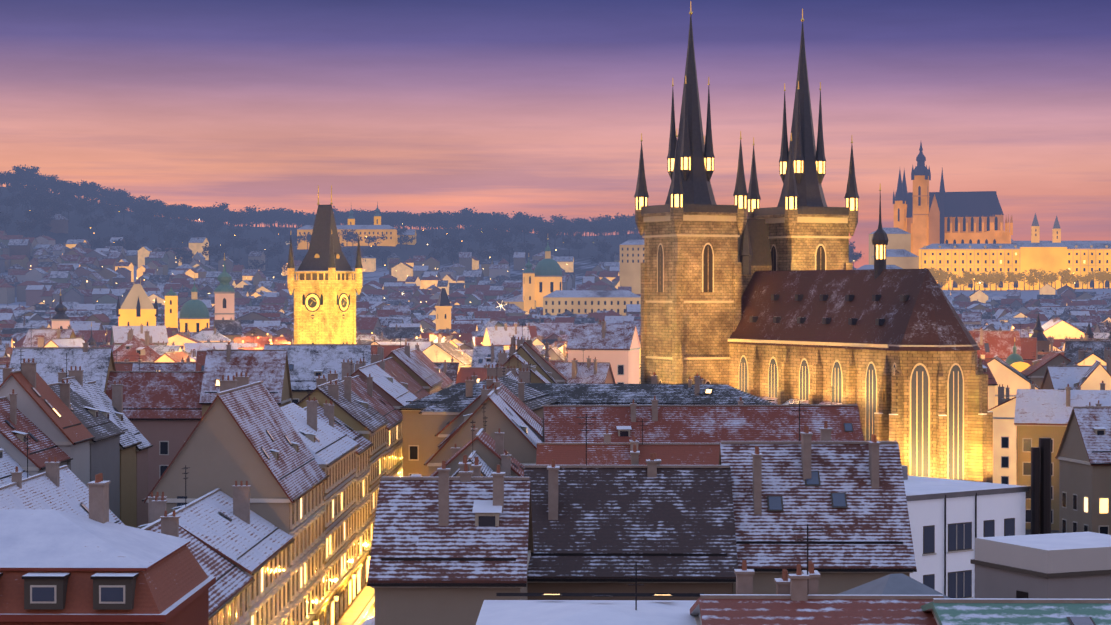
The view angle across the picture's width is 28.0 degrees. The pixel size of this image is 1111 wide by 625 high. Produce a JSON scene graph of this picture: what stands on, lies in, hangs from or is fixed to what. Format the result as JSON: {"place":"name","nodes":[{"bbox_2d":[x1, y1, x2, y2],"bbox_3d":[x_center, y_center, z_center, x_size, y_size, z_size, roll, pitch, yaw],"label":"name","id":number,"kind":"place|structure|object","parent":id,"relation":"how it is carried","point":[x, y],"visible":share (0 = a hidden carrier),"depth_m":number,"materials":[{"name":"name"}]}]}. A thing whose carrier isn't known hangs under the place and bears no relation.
{"place":"outdoors","nodes":[
{"label":"outdoors","id":0,"kind":"place"},
{"bbox_2d":[287,185,362,343],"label":"clock tower","id":1,"kind":"structure","parent":0,"point":[324,285],"depth_m":537.16,"materials":[{"name":"stone"}]},
{"bbox_2d":[337,585,374,624],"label":"street","id":2,"kind":"structure","parent":0,"point":[360,610],"depth_m":246.80,"materials":[{"name":"grey"}]},
{"bbox_2d":[0,323,1110,624],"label":"houses","id":3,"kind":"structure","parent":0,"point":[526,483],"depth_m":144.05,"materials":[{"name":"beige tile"}]},
{"bbox_2d":[0,187,1110,307],"bbox_3d":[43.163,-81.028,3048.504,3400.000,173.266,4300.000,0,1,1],"label":"wooded hillside","id":4,"kind":"structure","parent":0,"point":[582,264],"depth_m":2284.76,"materials":[{"name":"plant"}]},
{"bbox_2d":[13,211,1074,348],"bbox_3d":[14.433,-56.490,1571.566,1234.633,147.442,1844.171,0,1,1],"label":"city lights","id":5,"kind":"object","parent":4,"relation":"on","point":[273,277],"visible":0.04,"depth_m":1833.75},
{"bbox_2d":[0,164,1110,290],"bbox_3d":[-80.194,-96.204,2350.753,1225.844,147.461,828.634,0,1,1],"label":"hill trees","id":6,"kind":"object","parent":4,"relation":"on","point":[38,187],"visible":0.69,"depth_m":2358.58,"materials":[{"name":"green plant"}]},
{"bbox_2d":[855,143,1110,289],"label":"castle","id":7,"kind":"structure","parent":4,"relation":"on","point":[957,233],"depth_m":2009.04,"materials":[{"name":"brown stone"}]},
{"bbox_2d":[0,0,1110,268],"label":"sky","id":8,"kind":"structure","parent":0,"point":[537,108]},
{"bbox_2d":[634,1,992,482],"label":"church","id":9,"kind":"structure","parent":0,"point":[783,302],"depth_m":351.50,"materials":[{"name":"stone"}]},
{"bbox_2d":[1026,529,1058,534],"bbox_3d":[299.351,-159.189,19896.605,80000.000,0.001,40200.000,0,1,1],"label":"ground","id":10,"kind":"structure","parent":0,"point":[1028,531],"depth_m":327.84,"materials":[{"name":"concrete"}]},
{"bbox_2d":[0,214,1110,534],"bbox_3d":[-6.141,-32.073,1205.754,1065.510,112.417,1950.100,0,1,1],"label":"distant houses","id":11,"kind":"structure","parent":10,"relation":"on","point":[476,338],"depth_m":1187.91,"materials":[{"name":"beige"}]},
{"bbox_2d":[51,201,1110,529],"bbox_3d":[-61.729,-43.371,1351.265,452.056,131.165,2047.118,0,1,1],"label":"buildings","id":12,"kind":"structure","parent":10,"relation":"on","point":[1039,413],"depth_m":977.93,"materials":[{"name":"brown"}]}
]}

